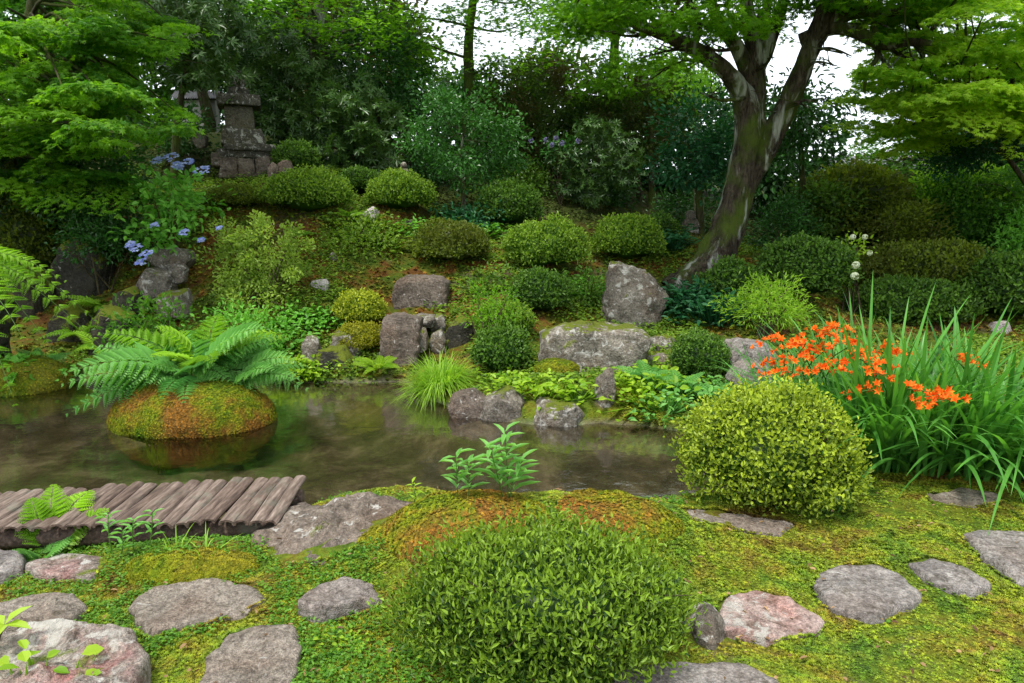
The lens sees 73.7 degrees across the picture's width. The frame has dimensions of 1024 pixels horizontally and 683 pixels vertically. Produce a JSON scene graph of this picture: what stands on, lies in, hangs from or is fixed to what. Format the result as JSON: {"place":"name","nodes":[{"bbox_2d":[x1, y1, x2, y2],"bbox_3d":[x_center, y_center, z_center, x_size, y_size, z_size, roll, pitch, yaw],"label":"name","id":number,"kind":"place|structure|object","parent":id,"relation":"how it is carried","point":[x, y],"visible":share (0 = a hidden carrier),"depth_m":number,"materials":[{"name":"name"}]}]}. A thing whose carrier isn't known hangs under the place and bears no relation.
{"place":"outdoors","nodes":[
{"label":"outdoors","id":0,"kind":"place"},
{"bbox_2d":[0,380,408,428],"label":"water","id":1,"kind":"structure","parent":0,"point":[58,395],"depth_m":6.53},
{"bbox_2d":[0,118,1023,682],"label":"ground","id":2,"kind":"structure","parent":0,"point":[334,438],"depth_m":5.77,"materials":[{"name":"plant"}]},
{"bbox_2d":[3,265,56,318],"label":"boulder","id":3,"kind":"object","parent":2,"relation":"on","point":[37,306],"visible":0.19,"depth_m":8.43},
{"bbox_2d":[0,161,69,269],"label":"clipped shrub","id":4,"kind":"object","parent":2,"relation":"on","point":[29,238],"visible":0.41,"depth_m":8.83,"materials":[{"name":"green plant"}]},
{"bbox_2d":[0,354,75,398],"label":"mossy rock","id":5,"kind":"object","parent":2,"relation":"on","point":[44,371],"visible":0.74,"depth_m":6.74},
{"bbox_2d":[0,592,87,630],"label":"stepping stone","id":6,"kind":"object","parent":2,"relation":"on","point":[55,605],"visible":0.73,"depth_m":2.54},
{"bbox_2d":[0,246,98,406],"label":"hanging fern","id":7,"kind":"object","parent":2,"relation":"on","point":[8,256],"visible":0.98,"depth_m":6.69,"materials":[{"name":"green plant"}]},
{"bbox_2d":[14,484,108,549],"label":"fern","id":8,"kind":"object","parent":2,"relation":"on","point":[56,509],"visible":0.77,"depth_m":3.14,"materials":[{"name":"green plant"}]},
{"bbox_2d":[25,553,100,583],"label":"shore slab","id":9,"kind":"structure","parent":2,"relation":"on","point":[69,566],"depth_m":2.85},
{"bbox_2d":[0,618,151,682],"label":"foreground rock","id":10,"kind":"object","parent":2,"relation":"on","point":[122,656],"visible":0.86,"depth_m":2.17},
{"bbox_2d":[51,232,116,300],"bbox_3d":[-5.476,-0.785,8.852,0.678,1.244,0.624,0,10,0],"label":"boulder","id":11,"kind":"object","parent":2,"relation":"on","point":[79,280],"visible":0.4,"depth_m":8.58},
{"bbox_2d":[23,134,159,253],"bbox_3d":[-5.330,-1.764,8.761,1.547,1.832,1.565,-4,11,-23],"label":"camellia shrub","id":12,"kind":"object","parent":2,"relation":"on","point":[122,163],"visible":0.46,"depth_m":8.60,"materials":[{"name":"green plant"}]},
{"bbox_2d":[44,202,170,293],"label":"bush","id":13,"kind":"object","parent":2,"relation":"on","point":[102,238],"visible":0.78,"depth_m":8.42,"materials":[{"name":"green plant"}]},
{"bbox_2d":[0,0,219,219],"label":"maple tree","id":14,"kind":"object","parent":2,"relation":"on","point":[58,84],"visible":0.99,"depth_m":7.80,"materials":[{"name":"green plant"}]},
{"bbox_2d":[92,289,201,348],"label":"bush","id":15,"kind":"object","parent":2,"relation":"on","point":[145,303],"visible":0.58,"depth_m":7.49,"materials":[{"name":"green plant"}]},
{"bbox_2d":[0,475,306,548],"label":"log bridge","id":16,"kind":"structure","parent":2,"relation":"on","point":[257,504],"depth_m":3.20,"materials":[{"name":"brown wood"}]},
{"bbox_2d":[107,152,235,267],"bbox_3d":[-4.197,-1.596,8.623,1.466,1.505,1.508,0,10,0],"label":"hydrangea","id":17,"kind":"object","parent":2,"relation":"on","point":[177,211],"visible":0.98,"depth_m":8.49,"materials":[{"name":"green plant"}]},
{"bbox_2d":[133,92,224,168],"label":"bush","id":18,"kind":"object","parent":2,"relation":"on","point":[186,144],"visible":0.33,"depth_m":12.44,"materials":[{"name":"green plant"}]},
{"bbox_2d":[118,546,260,585],"bbox_3d":[-1.344,0.964,2.850,0.612,0.192,0.278,0,10,0],"label":"moss hump","id":19,"kind":"object","parent":2,"relation":"on","point":[217,564],"visible":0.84,"depth_m":2.78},
{"bbox_2d":[106,374,276,460],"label":"moss island","id":20,"kind":"structure","parent":2,"relation":"on","point":[205,420],"depth_m":5.45,"materials":[{"name":"plant"}]},
{"bbox_2d":[62,321,308,416],"bbox_3d":[-2.747,0.165,5.955,1.962,0.725,1.455,0,10,0],"label":"fern","id":21,"kind":"object","parent":20,"relation":"on","point":[128,363],"visible":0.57,"depth_m":5.67,"materials":[{"name":"green plant"}]},
{"bbox_2d":[143,358,230,402],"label":"fern","id":22,"kind":"object","parent":20,"relation":"on","point":[177,377],"visible":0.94,"depth_m":5.59,"materials":[{"name":"green plant"}]},
{"bbox_2d":[98,314,285,371],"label":"fern","id":23,"kind":"object","parent":20,"relation":"on","point":[187,359],"visible":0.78,"depth_m":5.94,"materials":[{"name":"green plant"}]},
{"bbox_2d":[226,345,308,388],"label":"fern","id":24,"kind":"object","parent":20,"relation":"on","point":[254,366],"visible":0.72,"depth_m":5.81,"materials":[{"name":"green plant"}]},
{"bbox_2d":[128,578,266,638],"bbox_3d":[-1.195,1.055,2.619,0.498,0.183,0.371,-4,11,-23],"label":"stepping stone","id":25,"kind":"object","parent":2,"relation":"on","point":[155,610],"visible":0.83,"depth_m":2.57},
{"bbox_2d":[132,0,270,184],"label":"rhododendron","id":26,"kind":"object","parent":2,"relation":"on","point":[204,78],"visible":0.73,"depth_m":11.21,"materials":[{"name":"green plant"}]},
{"bbox_2d":[211,70,275,178],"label":"stone tower","id":27,"kind":"structure","parent":2,"relation":"on","point":[245,149],"depth_m":11.63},
{"bbox_2d":[181,291,306,353],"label":"bush","id":28,"kind":"object","parent":2,"relation":"on","point":[246,316],"visible":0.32,"depth_m":7.57,"materials":[{"name":"green plant"}]},
{"bbox_2d":[199,624,301,682],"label":"stepping stone","id":29,"kind":"object","parent":2,"relation":"on","point":[255,655],"visible":0.98,"depth_m":2.25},
{"bbox_2d":[191,210,315,322],"bbox_3d":[-3.125,-0.835,8.325,1.493,1.550,1.047,0,10,0],"label":"open shrub","id":30,"kind":"object","parent":2,"relation":"on","point":[263,285],"visible":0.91,"depth_m":8.22,"materials":[{"name":"green plant"}]},
{"bbox_2d":[220,14,361,146],"bbox_3d":[-4.289,-4.880,13.428,2.655,3.052,2.582,0,10,0],"label":"rhododendron","id":31,"kind":"object","parent":2,"relation":"on","point":[289,64],"visible":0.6,"depth_m":12.91,"materials":[{"name":"green plant"}]},
{"bbox_2d":[270,135,323,168],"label":"clipped shrub","id":32,"kind":"object","parent":2,"relation":"on","point":[295,152],"visible":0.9,"depth_m":11.60,"materials":[{"name":"green plant"}]},
{"bbox_2d":[258,291,346,335],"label":"leafy plant","id":33,"kind":"object","parent":2,"relation":"on","point":[320,321],"visible":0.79,"depth_m":8.13,"materials":[{"name":"green plant"}]},
{"bbox_2d":[253,163,359,211],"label":"clipped shrub","id":34,"kind":"object","parent":2,"relation":"on","point":[304,189],"visible":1,"depth_m":9.73,"materials":[{"name":"green plant"}]},
{"bbox_2d":[228,0,415,121],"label":"pale bark tree","id":35,"kind":"object","parent":2,"relation":"on","point":[318,13],"visible":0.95,"depth_m":12.17,"materials":[{"name":"plant"}]},
{"bbox_2d":[251,491,412,565],"bbox_3d":[-0.749,1.106,3.293,1.094,0.728,0.795,-8,13,-38],"label":"shore rock","id":36,"kind":"object","parent":2,"relation":"on","point":[299,527],"visible":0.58,"depth_m":3.10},
{"bbox_2d":[297,576,381,622],"bbox_3d":[-0.660,1.020,2.597,0.304,0.175,0.215,-4,11,-21],"label":"stepping stone","id":37,"kind":"object","parent":2,"relation":"on","point":[335,599],"visible":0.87,"depth_m":2.52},
{"bbox_2d":[278,69,411,174],"bbox_3d":[-3.024,-3.950,12.682,2.276,2.110,2.053,4,11,20],"label":"rhododendron","id":38,"kind":"object","parent":2,"relation":"on","point":[355,141],"visible":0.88,"depth_m":12.38,"materials":[{"name":"green plant"}]},
{"bbox_2d":[310,210,405,263],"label":"bush","id":39,"kind":"object","parent":2,"relation":"on","point":[358,239],"visible":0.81,"depth_m":9.34,"materials":[{"name":"green plant"}]},
{"bbox_2d":[329,287,389,321],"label":"clipped shrub","id":40,"kind":"object","parent":2,"relation":"on","point":[361,305],"visible":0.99,"depth_m":8.12,"materials":[{"name":"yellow plant"}]},
{"bbox_2d":[277,0,454,150],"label":"forest tree","id":41,"kind":"object","parent":2,"relation":"on","point":[420,32],"visible":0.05,"depth_m":17.36,"materials":[{"name":"green plant"}]},
{"bbox_2d":[326,2,440,148],"bbox_3d":[-2.794,-5.319,14.414,2.626,3.416,2.433,0,10,0],"label":"evergreen tree","id":42,"kind":"object","parent":2,"relation":"on","point":[398,89],"visible":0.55,"depth_m":13.85,"materials":[{"name":"green plant"}]},
{"bbox_2d":[360,167,438,208],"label":"clipped shrub","id":43,"kind":"object","parent":2,"relation":"on","point":[399,189],"visible":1,"depth_m":10.59,"materials":[{"name":"green plant"}]},
{"bbox_2d":[379,312,423,366],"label":"boulder","id":44,"kind":"object","parent":2,"relation":"on","point":[399,334],"visible":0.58,"depth_m":7.40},
{"bbox_2d":[391,274,450,309],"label":"boulder","id":45,"kind":"object","parent":2,"relation":"on","point":[411,290],"visible":0.56,"depth_m":8.52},
{"bbox_2d":[378,347,484,423],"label":"grass tuft","id":46,"kind":"object","parent":2,"relation":"on","point":[433,382],"visible":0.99,"depth_m":6.44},
{"bbox_2d":[404,216,491,260],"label":"clipped shrub","id":47,"kind":"object","parent":2,"relation":"on","point":[455,240],"visible":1,"depth_m":9.20,"materials":[{"name":"green plant"}]},
{"bbox_2d":[383,52,531,167],"bbox_3d":[-1.358,-5.397,17.838,4.244,4.100,4.207,0,10,0],"label":"forest tree","id":48,"kind":"object","parent":2,"relation":"on","point":[455,83],"visible":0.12,"depth_m":17.07,"materials":[{"name":"green plant"}]},
{"bbox_2d":[391,70,535,212],"bbox_3d":[-0.799,-3.149,11.337,2.298,2.402,2.264,-4,11,-21],"label":"camellia tree","id":49,"kind":"object","parent":2,"relation":"on","point":[447,159],"visible":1,"depth_m":10.95,"materials":[{"name":"green plant"}]},
{"bbox_2d":[447,388,485,426],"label":"stone","id":50,"kind":"object","parent":2,"relation":"on","point":[465,406],"visible":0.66,"depth_m":5.88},
{"bbox_2d":[379,489,557,563],"bbox_3d":[-0.156,0.932,3.000,0.935,0.555,0.627,0,10,0],"label":"moss hump","id":51,"kind":"object","parent":2,"relation":"on","point":[401,531],"visible":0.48,"depth_m":2.88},
{"bbox_2d":[453,272,526,365],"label":"leggy shrub","id":52,"kind":"object","parent":2,"relation":"on","point":[495,312],"visible":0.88,"depth_m":7.10,"materials":[{"name":"green plant"}]},
{"bbox_2d":[366,0,633,178],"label":"deciduous tree","id":53,"kind":"object","parent":2,"relation":"on","point":[469,27],"visible":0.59,"depth_m":14.00,"materials":[{"name":"green plant"}]},
{"bbox_2d":[468,322,535,373],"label":"clipped shrub","id":54,"kind":"object","parent":2,"relation":"on","point":[499,348],"visible":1,"depth_m":6.74,"materials":[{"name":"green plant"}]},
{"bbox_2d":[480,385,524,423],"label":"stone","id":55,"kind":"object","parent":2,"relation":"on","point":[505,403],"visible":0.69,"depth_m":5.77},
{"bbox_2d":[3,488,1003,682],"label":"herbs","id":56,"kind":"object","parent":2,"relation":"on","point":[346,656],"visible":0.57,"depth_m":2.52,"materials":[{"name":"green plant"}]},
{"bbox_2d":[468,421,541,497],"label":"sapling","id":57,"kind":"object","parent":2,"relation":"on","point":[509,471],"visible":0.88,"depth_m":3.00,"materials":[{"name":"green plant"}]},
{"bbox_2d":[472,177,545,224],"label":"clipped shrub","id":58,"kind":"object","parent":2,"relation":"on","point":[518,204],"visible":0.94,"depth_m":10.84,"materials":[{"name":"green plant"}]},
{"bbox_2d":[0,357,1023,682],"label":"moss","id":59,"kind":"object","parent":2,"relation":"on","point":[994,607],"visible":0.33,"depth_m":2.72,"materials":[{"name":"plant"}]},
{"bbox_2d":[10,145,1023,395],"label":"hillside moss","id":60,"kind":"object","parent":2,"relation":"on","point":[828,301],"visible":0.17,"depth_m":8.85,"materials":[{"name":"plant"}]},
{"bbox_2d":[464,53,594,181],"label":"evergreen tree","id":61,"kind":"object","parent":2,"relation":"on","point":[547,120],"visible":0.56,"depth_m":14.38,"materials":[{"name":"green plant"}]},
{"bbox_2d":[40,158,1023,393],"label":"ground cover","id":62,"kind":"object","parent":2,"relation":"on","point":[681,328],"visible":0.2,"depth_m":8.35,"materials":[{"name":"green plant"}]},
{"bbox_2d":[366,493,713,682],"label":"bush","id":63,"kind":"object","parent":2,"relation":"on","point":[523,597],"visible":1,"depth_m":2.15,"materials":[{"name":"green plant"}]},
{"bbox_2d":[505,264,574,311],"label":"clipped shrub","id":64,"kind":"object","parent":2,"relation":"on","point":[545,289],"visible":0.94,"depth_m":8.08,"materials":[{"name":"green plant"}]},
{"bbox_2d":[499,211,592,265],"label":"clipped shrub","id":65,"kind":"object","parent":2,"relation":"on","point":[556,241],"visible":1,"depth_m":8.93,"materials":[{"name":"green plant"}]},
{"bbox_2d":[533,396,584,430],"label":"stone","id":66,"kind":"object","parent":2,"relation":"on","point":[556,415],"visible":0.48,"depth_m":5.64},
{"bbox_2d":[480,35,644,179],"bbox_3d":[1.096,-5.580,17.879,4.788,4.511,4.183,5,11,28],"label":"forest tree","id":67,"kind":"object","parent":2,"relation":"on","point":[585,57],"visible":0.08,"depth_m":16.93,"materials":[{"name":"green plant"}]},
{"bbox_2d":[538,320,653,374],"bbox_3d":[0.835,0.138,7.011,1.149,0.692,0.642,0,10,0],"label":"boulder","id":68,"kind":"object","parent":2,"relation":"on","point":[593,344],"visible":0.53,"depth_m":6.70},
{"bbox_2d":[546,113,650,208],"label":"rhododendron","id":69,"kind":"object","parent":2,"relation":"on","point":[616,157],"visible":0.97,"depth_m":12.65,"materials":[{"name":"green plant"}]},
{"bbox_2d":[555,487,684,547],"bbox_3d":[0.377,0.923,3.122,0.854,0.462,0.604,0,10,0],"label":"moss hump","id":70,"kind":"object","parent":2,"relation":"on","point":[668,523],"visible":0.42,"depth_m":2.99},
{"bbox_2d":[588,212,667,258],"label":"clipped shrub","id":71,"kind":"object","parent":2,"relation":"on","point":[628,235],"visible":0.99,"depth_m":9.64,"materials":[{"name":"green plant"}]},
{"bbox_2d":[600,261,668,328],"bbox_3d":[1.490,-0.512,8.289,0.843,0.940,0.592,0,10,0],"label":"boulder","id":72,"kind":"object","parent":2,"relation":"on","point":[631,294],"visible":0.79,"depth_m":8.04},
{"bbox_2d":[563,59,716,203],"bbox_3d":[2.604,-4.430,14.725,2.937,3.070,2.530,-3,10,-15],"label":"evergreen tree","id":73,"kind":"object","parent":2,"relation":"on","point":[622,111],"visible":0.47,"depth_m":14.12,"materials":[{"name":"green plant"}]},
{"bbox_2d":[563,37,724,208],"bbox_3d":[2.752,-4.370,14.044,3.567,3.548,2.498,0,10,0],"label":"deciduous tree","id":74,"kind":"object","parent":2,"relation":"on","point":[594,84],"visible":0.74,"depth_m":13.66,"materials":[{"name":"green plant"}]},
{"bbox_2d":[579,356,711,421],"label":"leafy plant","id":75,"kind":"object","parent":2,"relation":"on","point":[639,387],"visible":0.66,"depth_m":5.93,"materials":[{"name":"green plant"}]},
{"bbox_2d":[586,42,733,197],"bbox_3d":[3.895,-5.483,17.794,4.805,4.710,4.084,0,10,0],"label":"forest tree","id":76,"kind":"object","parent":2,"relation":"on","point":[644,178],"visible":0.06,"depth_m":17.14,"materials":[{"name":"green plant"}]},
{"bbox_2d":[624,375,736,428],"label":"leafy plant","id":77,"kind":"object","parent":2,"relation":"on","point":[670,404],"visible":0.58,"depth_m":5.73,"materials":[{"name":"green plant"}]},
{"bbox_2d":[637,78,734,235],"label":"evergreen tree","id":78,"kind":"object","parent":2,"relation":"on","point":[702,151],"visible":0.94,"depth_m":11.20,"materials":[{"name":"green plant"}]},
{"bbox_2d":[612,661,778,682],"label":"stepping stone","id":79,"kind":"object","parent":2,"relation":"on","point":[714,672],"visible":0.87,"depth_m":2.17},
{"bbox_2d":[665,326,731,377],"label":"clipped shrub","id":80,"kind":"object","parent":2,"relation":"on","point":[699,348],"visible":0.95,"depth_m":6.42,"materials":[{"name":"green plant"}]},
{"bbox_2d":[681,602,725,650],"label":"foreground rock","id":81,"kind":"object","parent":2,"relation":"on","point":[712,636],"visible":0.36,"depth_m":2.37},
{"bbox_2d":[660,274,785,328],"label":"leafy plant","id":82,"kind":"object","parent":2,"relation":"on","point":[690,297],"visible":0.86,"depth_m":8.02,"materials":[{"name":"green plant"}]},
{"bbox_2d":[692,253,762,301],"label":"clipped shrub","id":83,"kind":"object","parent":2,"relation":"on","point":[727,273],"visible":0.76,"depth_m":8.36,"materials":[{"name":"green plant"}]},
{"bbox_2d":[687,509,793,536],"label":"shore slab","id":84,"kind":"structure","parent":2,"relation":"on","point":[771,527],"depth_m":3.16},
{"bbox_2d":[520,0,974,296],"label":"tree","id":85,"kind":"object","parent":2,"relation":"on","point":[758,139],"visible":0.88,"depth_m":8.56,"materials":[{"name":"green plant"}]},
{"bbox_2d":[707,266,819,342],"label":"pine shrub","id":86,"kind":"object","parent":2,"relation":"on","point":[771,307],"visible":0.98,"depth_m":7.41,"materials":[{"name":"green plant"}]},
{"bbox_2d":[663,372,877,522],"bbox_3d":[1.309,0.518,3.455,1.031,0.753,0.987,0,10,0],"label":"bush","id":87,"kind":"object","parent":2,"relation":"on","point":[767,444],"visible":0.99,"depth_m":3.24,"materials":[{"name":"green plant"}]},
{"bbox_2d":[719,590,824,646],"bbox_3d":[0.931,1.068,2.530,0.405,0.176,0.338,0,10,0],"label":"stepping stone","id":88,"kind":"object","parent":2,"relation":"on","point":[758,622],"visible":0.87,"depth_m":2.46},
{"bbox_2d":[681,84,873,220],"bbox_3d":[5.869,-4.202,15.383,3.682,3.275,3.966,0,10,0],"label":"forest tree","id":89,"kind":"object","parent":2,"relation":"on","point":[770,184],"visible":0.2,"depth_m":14.69,"materials":[{"name":"green plant"}]},
{"bbox_2d":[741,187,824,253],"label":"bush","id":90,"kind":"object","parent":2,"relation":"on","point":[770,213],"visible":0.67,"depth_m":10.90,"materials":[{"name":"green plant"}]},
{"bbox_2d":[684,313,928,413],"bbox_3d":[2.126,0.359,4.806,1.728,1.201,1.669,0,10,0],"label":"montbretia","id":91,"kind":"object","parent":2,"relation":"on","point":[797,340],"visible":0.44,"depth_m":4.15,"materials":[{"name":"orange plant"}]},
{"bbox_2d":[754,230,864,293],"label":"clipped shrub","id":92,"kind":"object","parent":2,"relation":"on","point":[821,264],"visible":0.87,"depth_m":8.33,"materials":[{"name":"green plant"}]},
{"bbox_2d":[765,57,859,229],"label":"evergreen tree","id":93,"kind":"object","parent":2,"relation":"on","point":[801,135],"visible":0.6,"depth_m":10.93,"materials":[{"name":"green plant"}]},
{"bbox_2d":[765,171,870,248],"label":"bush","id":94,"kind":"object","parent":2,"relation":"on","point":[830,186],"visible":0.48,"depth_m":11.07,"materials":[{"name":"green plant"}]},
{"bbox_2d":[786,152,920,246],"bbox_3d":[5.867,-2.377,11.700,2.177,1.608,1.937,0,10,0],"label":"clipped shrub","id":95,"kind":"object","parent":2,"relation":"on","point":[864,175],"visible":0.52,"depth_m":11.16,"materials":[{"name":"green plant"}]},
{"bbox_2d":[705,275,1023,473],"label":"montbretia","id":96,"kind":"object","parent":2,"relation":"on","point":[896,393],"visible":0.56,"depth_m":3.92,"materials":[{"name":"green plant"}]},
{"bbox_2d":[708,306,1023,512],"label":"montbretia","id":97,"kind":"object","parent":2,"relation":"on","point":[986,466],"visible":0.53,"depth_m":3.75,"materials":[{"name":"green plant"}]},
{"bbox_2d":[813,564,921,624],"bbox_3d":[1.373,1.040,2.695,0.479,0.180,0.341,-5,11,-28],"label":"stepping stone","id":98,"kind":"object","parent":2,"relation":"on","point":[871,594],"visible":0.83,"depth_m":2.63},
{"bbox_2d":[856,191,962,250],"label":"bush","id":99,"kind":"object","parent":2,"relation":"on","point":[905,221],"visible":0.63,"depth_m":10.63,"materials":[{"name":"green plant"}]},
{"bbox_2d":[837,272,988,325],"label":"clipped shrub","id":100,"kind":"object","parent":2,"relation":"on","point":[892,293],"visible":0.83,"depth_m":8.55,"materials":[{"name":"green plant"}]},
{"bbox_2d":[811,0,1023,160],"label":"maple tree","id":101,"kind":"object","parent":2,"relation":"on","point":[944,101],"visible":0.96,"depth_m":8.12,"materials":[{"name":"green plant"}]},
{"bbox_2d":[820,328,1023,533],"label":"montbretia","id":102,"kind":"object","parent":2,"relation":"on","point":[1009,455],"visible":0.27,"depth_m":3.66,"materials":[{"name":"green plant"}]},
{"bbox_2d":[853,237,996,287],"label":"clipped shrub","id":103,"kind":"object","parent":2,"relation":"on","point":[930,258],"visible":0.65,"depth_m":9.44,"materials":[{"name":"green plant"}]},
{"bbox_2d":[874,163,1023,249],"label":"clipped shrub","id":104,"kind":"object","parent":2,"relation":"on","point":[971,227],"visible":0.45,"depth_m":10.81,"materials":[{"name":"green plant"}]},
{"bbox_2d":[908,558,991,599],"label":"stepping stone","id":105,"kind":"object","parent":2,"relation":"on","point":[950,578],"visible":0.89,"depth_m":2.72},
{"bbox_2d":[907,118,1023,185],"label":"evergreen tree","id":106,"kind":"object","parent":2,"relation":"on","point":[963,156],"visible":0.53,"depth_m":10.13,"materials":[{"name":"green plant"}]},
{"bbox_2d":[952,248,1023,315],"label":"clipped shrub","id":107,"kind":"object","parent":2,"relation":"on","point":[1000,280],"visible":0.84,"depth_m":8.66,"materials":[{"name":"green plant"}]},
{"bbox_2d":[963,530,1023,586],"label":"stepping stone","id":108,"kind":"object","parent":2,"relation":"on","point":[1002,552],"visible":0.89,"depth_m":2.93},
{"bbox_2d":[978,201,1023,253],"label":"bush","id":109,"kind":"object","parent":2,"relation":"on","point":[1016,235],"visible":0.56,"depth_m":10.06,"materials":[{"name":"green plant"}]},
{"bbox_2d":[3,0,1021,179],"label":"sky","id":110,"kind":"structure","parent":0,"point":[785,55],"materials":[{"name":"white"}]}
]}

